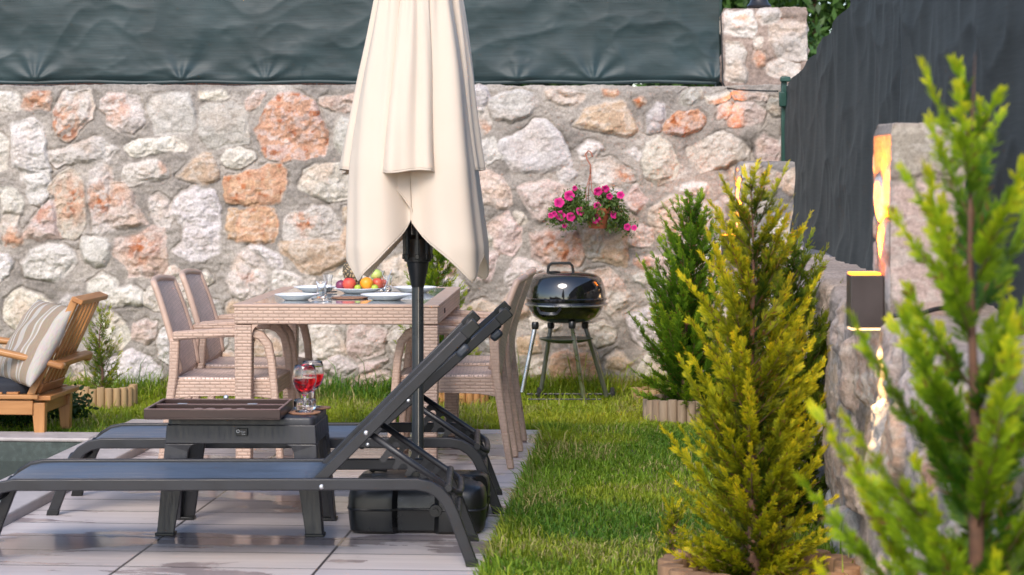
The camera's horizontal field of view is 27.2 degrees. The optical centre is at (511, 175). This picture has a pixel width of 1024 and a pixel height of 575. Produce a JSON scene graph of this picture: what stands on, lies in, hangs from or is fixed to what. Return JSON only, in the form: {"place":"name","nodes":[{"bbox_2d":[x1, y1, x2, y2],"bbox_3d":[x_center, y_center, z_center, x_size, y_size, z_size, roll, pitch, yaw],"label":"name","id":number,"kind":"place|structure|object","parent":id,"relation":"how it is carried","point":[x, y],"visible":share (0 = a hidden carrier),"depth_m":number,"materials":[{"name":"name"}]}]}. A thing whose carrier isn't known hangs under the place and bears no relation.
{"place":"outdoors","nodes":[
{"label":"outdoors","id":0,"kind":"place"},
{"bbox_2d":[0,461,30,479],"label":"pool water","id":1,"kind":"structure","parent":0,"point":[8,468],"depth_m":10.12,"materials":[{"name":"teal liquid"}]},
{"bbox_2d":[0,441,81,460],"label":"pool shell","id":2,"kind":"object","parent":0,"point":[20,451],"depth_m":10.35,"materials":[{"name":"tile"}]},
{"bbox_2d":[0,83,351,85],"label":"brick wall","id":3,"kind":"structure","parent":0,"point":[180,84],"depth_m":14.09,"materials":[{"name":"grey stone"}]},
{"bbox_2d":[0,429,539,574],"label":"patio","id":4,"kind":"structure","parent":0,"point":[221,533],"depth_m":7.68,"materials":[{"name":"grey tile"}]},
{"bbox_2d":[150,275,295,457],"bbox_3d":[-1.311,0.886,9.612,0.634,0.871,0.544,0,0,2],"label":"wicker armchair","id":5,"kind":"object","parent":4,"relation":"on","point":[188,378],"visible":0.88,"depth_m":9.40,"materials":[{"name":"wicker"}]},
{"bbox_2d":[0,310,479,566],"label":"sun lounger","id":6,"kind":"object","parent":4,"relation":"on","point":[217,474],"visible":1,"depth_m":7.20,"materials":[{"name":"black plastic"}]},
{"bbox_2d":[155,407,337,536],"bbox_3d":[-0.989,1.102,7.950,0.624,0.436,0.420,0,0,2],"label":"side table","id":7,"kind":"object","parent":4,"relation":"on","point":[304,436],"visible":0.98,"depth_m":7.77,"materials":[{"name":"plastic"}]},
{"bbox_2d":[144,395,292,419],"bbox_3d":[-1.082,0.856,7.840,0.496,0.054,0.360,0,0,1],"label":"backgammon case","id":8,"kind":"object","parent":7,"relation":"on","point":[225,408],"visible":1,"depth_m":7.67,"materials":[{"name":"brown wood"}]},
{"bbox_2d":[288,410,320,414],"bbox_3d":[-0.773,0.881,7.880,0.124,0.006,0.124,0,0,0],"label":"coaster","id":9,"kind":"object","parent":7,"relation":"on","point":[307,413],"visible":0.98,"depth_m":7.85,"materials":[{"name":"brown wood"}]},
{"bbox_2d":[292,364,316,412],"bbox_3d":[-0.773,0.791,7.880,0.091,0.173,0.091,0,0,0],"label":"wine glass","id":10,"kind":"object","parent":9,"relation":"on","point":[304,377],"visible":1,"depth_m":7.85,"materials":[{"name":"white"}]},
{"bbox_2d":[294,398,315,409],"bbox_3d":[-0.780,0.859,7.965,0.084,0.036,0.084,0,0,0],"label":"candle holder","id":11,"kind":"object","parent":7,"relation":"on","point":[310,403],"visible":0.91,"depth_m":7.93,"materials":[{"name":"clear glass"}]},
{"bbox_2d":[313,406,330,409],"bbox_3d":[-0.741,0.881,8.043,0.107,0.006,0.107,0,0,0],"label":"coaster","id":12,"kind":"object","parent":7,"relation":"on","point":[323,407],"visible":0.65,"depth_m":8.02,"materials":[{"name":"brown wood"}]},
{"bbox_2d":[302,360,323,407],"bbox_3d":[-0.759,0.791,8.045,0.091,0.173,0.091,0,0,0],"label":"wine glass","id":13,"kind":"object","parent":12,"relation":"on","point":[319,368],"visible":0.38,"depth_m":8.02,"materials":[{"name":"white"}]},
{"bbox_2d":[179,268,315,398],"bbox_3d":[-1.283,0.886,10.252,0.634,0.871,0.544,0,0,2],"label":"wicker armchair","id":14,"kind":"object","parent":4,"relation":"on","point":[200,302],"visible":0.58,"depth_m":10.31,"materials":[{"name":"wicker"}]},
{"bbox_2d":[46,301,512,515],"bbox_3d":[-0.908,0.918,8.503,1.817,0.804,0.536,0,0,-1],"label":"sun lounger","id":15,"kind":"object","parent":4,"relation":"on","point":[468,440],"visible":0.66,"depth_m":8.28,"materials":[{"name":"black plastic"}]},
{"bbox_2d":[233,286,460,458],"bbox_3d":[-0.744,0.943,10.046,0.908,0.755,1.498,0,0,2],"label":"dining table","id":16,"kind":"object","parent":4,"relation":"on","point":[440,305],"visible":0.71,"depth_m":9.32,"materials":[{"name":"wicker"}]},
{"bbox_2d":[275,293,316,299],"bbox_3d":[-0.984,0.551,9.650,0.196,0.026,0.196,0,0,0],"label":"plate","id":17,"kind":"object","parent":16,"relation":"on","point":[295,296],"visible":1,"depth_m":9.60,"materials":[{"name":"white ceramic"}]},
{"bbox_2d":[293,285,335,291],"bbox_3d":[-0.961,0.551,10.303,0.208,0.026,0.208,0,0,0],"label":"plate","id":18,"kind":"object","parent":16,"relation":"on","point":[308,288],"visible":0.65,"depth_m":10.24,"materials":[{"name":"white ceramic"}]},
{"bbox_2d":[311,281,331,299],"bbox_3d":[-0.866,0.521,9.624,0.096,0.085,0.096,0,0,0],"label":"tea glass","id":19,"kind":"object","parent":16,"relation":"on","point":[321,290],"visible":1,"depth_m":9.61,"materials":[{"name":"white"}]},
{"bbox_2d":[322,274,336,292],"bbox_3d":[-0.892,0.521,10.243,0.096,0.085,0.096,0,0,0],"label":"tea glass","id":20,"kind":"object","parent":16,"relation":"on","point":[328,278],"visible":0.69,"depth_m":10.22,"materials":[{"name":"white"}]},
{"bbox_2d":[331,296,367,298],"bbox_3d":[-0.749,0.562,9.758,0.173,0.006,0.173,0,0,0],"label":"placemat","id":21,"kind":"object","parent":16,"relation":"on","point":[350,297],"visible":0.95,"depth_m":9.73,"materials":[{"name":"brown wood"}]},
{"bbox_2d":[334,287,382,293],"bbox_3d":[-0.738,0.552,10.213,0.246,0.026,0.246,0,0,0],"label":"platter","id":22,"kind":"object","parent":16,"relation":"on","point":[355,291],"visible":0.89,"depth_m":10.13,"materials":[{"name":"white ceramic"}]},
{"bbox_2d":[336,280,344,288],"bbox_3d":[-0.825,0.526,10.213,0.052,0.052,0.052,0,0,0],"label":"plum","id":23,"kind":"object","parent":22,"relation":"on","point":[339,285],"visible":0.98,"depth_m":10.19,"materials":[{"name":"purple plant"}]},
{"bbox_2d":[342,277,355,288],"bbox_3d":[-0.783,0.517,10.183,0.065,0.065,0.064,0,0,0],"label":"peach","id":24,"kind":"object","parent":22,"relation":"on","point":[349,283],"visible":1,"depth_m":10.16,"materials":[{"name":"red plant"}]},
{"bbox_2d":[342,262,362,288],"bbox_3d":[-0.775,0.497,10.273,0.090,0.155,0.090,0,0,45],"label":"pineapple","id":25,"kind":"object","parent":22,"relation":"on","point":[347,271],"visible":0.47,"depth_m":10.24,"materials":[{"name":"brown plant"}]},
{"bbox_2d":[360,277,372,288],"bbox_3d":[-0.700,0.516,10.193,0.065,0.065,0.064,0,0,0],"label":"orange","id":26,"kind":"object","parent":22,"relation":"on","point":[366,282],"visible":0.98,"depth_m":10.17,"materials":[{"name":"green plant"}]},
{"bbox_2d":[373,278,382,287],"bbox_3d":[-0.650,0.517,10.233,0.055,0.055,0.055,0,0,0],"label":"apple","id":27,"kind":"object","parent":22,"relation":"on","point":[378,282],"visible":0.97,"depth_m":10.21,"materials":[{"name":"red plant"}]},
{"bbox_2d":[370,269,381,278],"bbox_3d":[-0.659,0.478,10.263,0.059,0.058,0.058,0,0,0],"label":"green apple","id":28,"kind":"object","parent":27,"relation":"on","point":[377,273],"visible":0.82,"depth_m":10.24,"materials":[{"name":"green plant"}]},
{"bbox_2d":[361,292,411,299],"bbox_3d":[-0.573,0.551,9.650,0.236,0.026,0.236,0,0,0],"label":"plate","id":29,"kind":"object","parent":16,"relation":"on","point":[387,296],"visible":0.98,"depth_m":9.59,"materials":[{"name":"white ceramic"}]},
{"bbox_2d":[378,270,396,292],"bbox_3d":[-0.601,0.508,10.183,0.096,0.112,0.096,0,0,0],"label":"tea glass","id":30,"kind":"object","parent":16,"relation":"on","point":[387,286],"visible":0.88,"depth_m":10.16,"materials":[{"name":"white"}]},
{"bbox_2d":[393,286,435,292],"bbox_3d":[-0.474,0.551,10.273,0.216,0.026,0.216,0,0,0],"label":"plate","id":31,"kind":"object","parent":16,"relation":"on","point":[406,289],"visible":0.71,"depth_m":10.22,"materials":[{"name":"white ceramic"}]},
{"bbox_2d":[347,470,490,533],"bbox_3d":[-0.347,1.202,8.023,0.521,0.236,0.535,0,0,2],"label":"weighted stand","id":32,"kind":"object","parent":4,"relation":"on","point":[389,511],"visible":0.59,"depth_m":7.80,"materials":[{"name":"black plastic"}]},
{"bbox_2d":[339,0,488,457],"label":"parasol","id":33,"kind":"object","parent":32,"relation":"on","point":[412,163],"visible":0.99,"depth_m":7.85,"materials":[{"name":"beige fabric"}]},
{"bbox_2d":[387,274,527,468],"bbox_3d":[-0.241,0.886,9.743,0.634,0.871,0.544,0,0,3],"label":"wicker armchair","id":34,"kind":"object","parent":4,"relation":"on","point":[491,379],"visible":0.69,"depth_m":9.52,"materials":[{"name":"wicker"}]},
{"bbox_2d":[404,268,536,451],"bbox_3d":[-0.196,0.886,10.341,0.634,0.871,0.544,0,0,3],"label":"wicker armchair","id":35,"kind":"object","parent":4,"relation":"on","point":[515,392],"visible":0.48,"depth_m":10.22,"materials":[{"name":"wicker"}]},
{"bbox_2d":[0,343,852,574],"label":"lawn","id":36,"kind":"structure","parent":0,"point":[574,532],"depth_m":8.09,"materials":[{"name":"plant"}]},
{"bbox_2d":[0,382,98,430],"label":"shrub","id":37,"kind":"object","parent":36,"relation":"on","point":[77,408],"visible":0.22,"depth_m":11.33,"materials":[{"name":"green plant"}]},
{"bbox_2d":[0,291,107,432],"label":"wooden armchair","id":38,"kind":"object","parent":36,"relation":"on","point":[41,398],"visible":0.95,"depth_m":10.66,"materials":[{"name":"brown wood"}]},
{"bbox_2d":[0,377,44,393],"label":"seat cushion","id":39,"kind":"object","parent":38,"relation":"on","point":[7,385],"visible":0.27,"depth_m":10.59,"materials":[{"name":"grey fabric"}]},
{"bbox_2d":[0,300,70,386],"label":"pillow","id":40,"kind":"object","parent":39,"relation":"on","point":[37,336],"visible":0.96,"depth_m":10.57,"materials":[{"name":"fabric"}]},
{"bbox_2d":[0,419,162,526],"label":"pool coping","id":41,"kind":"object","parent":36,"relation":"on","point":[24,503],"visible":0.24,"depth_m":9.83,"materials":[{"name":"stone"}]},
{"bbox_2d":[71,384,137,409],"bbox_3d":[-2.330,1.270,12.049,0.374,0.160,0.270,0,0,0],"label":"log edging","id":42,"kind":"object","parent":36,"relation":"on","point":[101,396],"visible":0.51,"depth_m":11.94,"materials":[{"name":"brown wood"}]},
{"bbox_2d":[79,301,131,388],"bbox_3d":[-2.352,1.017,12.162,0.330,0.608,0.307,0,0,34],"label":"conifer","id":43,"kind":"object","parent":36,"relation":"on","point":[100,360],"visible":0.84,"depth_m":12.14,"materials":[{"name":"green plant"}]},
{"bbox_2d":[0,83,803,387],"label":"stone wall","id":44,"kind":"structure","parent":36,"relation":"on","point":[120,195],"depth_m":12.80,"materials":[{"name":"stone"}]},
{"bbox_2d":[0,0,721,86],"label":"netting fence","id":45,"kind":"object","parent":44,"relation":"on","point":[288,42],"visible":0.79,"depth_m":12.96,"materials":[{"name":"fabric"}]},
{"bbox_2d":[545,150,637,237],"bbox_3d":[0.470,0.108,12.580,0.566,0.526,0.257,0,0,0],"label":"hanging flowerpot","id":46,"kind":"object","parent":44,"relation":"hanging from","point":[599,215],"visible":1,"depth_m":12.55,"materials":[{"name":"plant"}]},
{"bbox_2d":[720,13,777,91],"bbox_3d":[1.402,-0.749,12.775,0.393,0.489,0.143,0,0,35],"label":"cable","id":47,"kind":"object","parent":44,"relation":"on","point":[722,65],"visible":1,"depth_m":12.93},
{"bbox_2d":[714,7,809,86],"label":"stone pillar","id":48,"kind":"structure","parent":44,"relation":"on","point":[765,45],"depth_m":12.97,"materials":[{"name":"stone"}]},
{"bbox_2d":[747,0,771,7],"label":"lantern","id":49,"kind":"object","parent":48,"relation":"on","point":[758,3],"visible":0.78,"depth_m":13.15,"materials":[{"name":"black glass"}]},
{"bbox_2d":[393,248,480,398],"bbox_3d":[-0.434,0.822,12.200,0.525,1.000,0.529,0,0,0],"label":"conifer","id":50,"kind":"object","parent":36,"relation":"on","point":[433,275],"visible":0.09,"depth_m":12.17,"materials":[{"name":"green plant"}]},
{"bbox_2d":[439,393,488,405],"bbox_3d":[-0.300,1.267,12.174,0.334,0.166,0.282,0,0,0],"label":"log edging","id":51,"kind":"object","parent":36,"relation":"on","point":[471,397],"visible":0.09,"depth_m":12.07,"materials":[{"name":"brown wood"}]},
{"bbox_2d":[501,83,618,85],"bbox_3d":[-0.361,0.173,15.262,2.395,2.707,1.144,0,0,8],"label":"broadleaf tree","id":52,"kind":"object","parent":36,"relation":"on","point":[548,84],"depth_m":14.89,"materials":[{"name":"green plant"}]},
{"bbox_2d":[520,262,614,403],"bbox_3d":[0.324,0.907,12.186,0.558,0.827,0.509,0,0,0],"label":"kettle grill","id":53,"kind":"object","parent":36,"relation":"on","point":[572,298],"visible":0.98,"depth_m":12.05,"materials":[{"name":"black metal"}]},
{"bbox_2d":[631,386,670,398],"bbox_3d":[0.820,1.296,12.420,0.242,0.108,0.245,0,0,0],"label":"log edging","id":54,"kind":"object","parent":36,"relation":"on","point":[653,392],"visible":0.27,"depth_m":12.34,"materials":[{"name":"brown wood"}]},
{"bbox_2d":[650,495,692,551],"bbox_3d":[0.557,1.217,7.353,0.167,0.224,0.175,0,0,15],"label":"conifer seedling","id":55,"kind":"object","parent":36,"relation":"on","point":[669,526],"visible":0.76,"depth_m":7.34,"materials":[{"name":"green plant"}]},
{"bbox_2d":[643,394,713,423],"bbox_3d":[0.905,1.270,11.420,0.397,0.160,0.398,0,0,0],"label":"log edging","id":56,"kind":"object","parent":36,"relation":"on","point":[673,410],"visible":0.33,"depth_m":11.25,"materials":[{"name":"beige wood"}]},
{"bbox_2d":[627,186,732,412],"bbox_3d":[0.934,0.689,11.392,0.638,1.265,0.608,0,0,17],"label":"conifer","id":57,"kind":"object","parent":36,"relation":"on","point":[673,331],"visible":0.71,"depth_m":11.32,"materials":[{"name":"green plant"}]},
{"bbox_2d":[613,0,816,86],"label":"broadleaf tree","id":58,"kind":"object","parent":36,"relation":"on","point":[736,4],"visible":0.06,"depth_m":17.34,"materials":[{"name":"green plant"}]},
{"bbox_2d":[660,158,839,574],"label":"conifer","id":59,"kind":"object","parent":36,"relation":"on","point":[755,466],"visible":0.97,"depth_m":6.70,"materials":[{"name":"green plant"}]},
{"bbox_2d":[652,0,850,85],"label":"broadleaf tree","id":60,"kind":"object","parent":36,"relation":"on","point":[822,17],"visible":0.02,"depth_m":19.60,"materials":[{"name":"green plant"}]},
{"bbox_2d":[658,545,860,574],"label":"log edging","id":61,"kind":"object","parent":36,"relation":"on","point":[669,564],"visible":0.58,"depth_m":6.77,"materials":[{"name":"beige wood"}]},
{"bbox_2d":[698,227,842,527],"bbox_3d":[0.981,0.755,7.858,0.580,1.132,0.601,0,0,0],"label":"conifer","id":62,"kind":"object","parent":36,"relation":"on","point":[797,265],"visible":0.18,"depth_m":7.78,"materials":[{"name":"green plant"}]},
{"bbox_2d":[736,244,1023,574],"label":"stone wall","id":63,"kind":"structure","parent":36,"relation":"on","point":[851,380],"depth_m":6.60,"materials":[{"name":"stone"}]},
{"bbox_2d":[734,161,801,245],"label":"stone pillar","id":64,"kind":"structure","parent":63,"relation":"on","point":[785,189],"depth_m":12.30,"materials":[{"name":"stone"}]},
{"bbox_2d":[721,234,735,256],"bbox_3d":[1.290,0.419,12.480,0.109,0.148,0.085,0,0,0],"label":"wall lamp","id":65,"kind":"object","parent":64,"relation":"attached to","point":[724,246],"visible":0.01,"depth_m":12.44,"materials":[{"name":"grey"}]},
{"bbox_2d":[779,0,1023,314],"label":"netting fence","id":66,"kind":"object","parent":63,"relation":"on","point":[855,81],"visible":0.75,"depth_m":9.29,"materials":[{"name":"fabric"}]},
{"bbox_2d":[893,306,942,317],"bbox_3d":[1.354,0.419,6.045,0.498,0.082,0.219,0,0,44],"label":"cable","id":67,"kind":"object","parent":63,"relation":"on","point":[930,310],"visible":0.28,"depth_m":6.13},
{"bbox_2d":[873,122,966,322],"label":"stone pillar","id":68,"kind":"structure","parent":63,"relation":"on","point":[908,146],"depth_m":6.20,"materials":[{"name":"stone"}]},
{"bbox_2d":[846,272,883,329],"bbox_3d":[1.062,0.374,6.330,0.110,0.170,0.085,0,0,0],"label":"wall lamp","id":69,"kind":"object","parent":68,"relation":"attached to","point":[865,296],"visible":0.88,"depth_m":6.29,"materials":[{"name":"grey metal"}]},
{"bbox_2d":[791,52,1023,574],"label":"conifer","id":70,"kind":"object","parent":36,"relation":"on","point":[977,475],"visible":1,"depth_m":3.97,"materials":[{"name":"green plant"}]}
]}

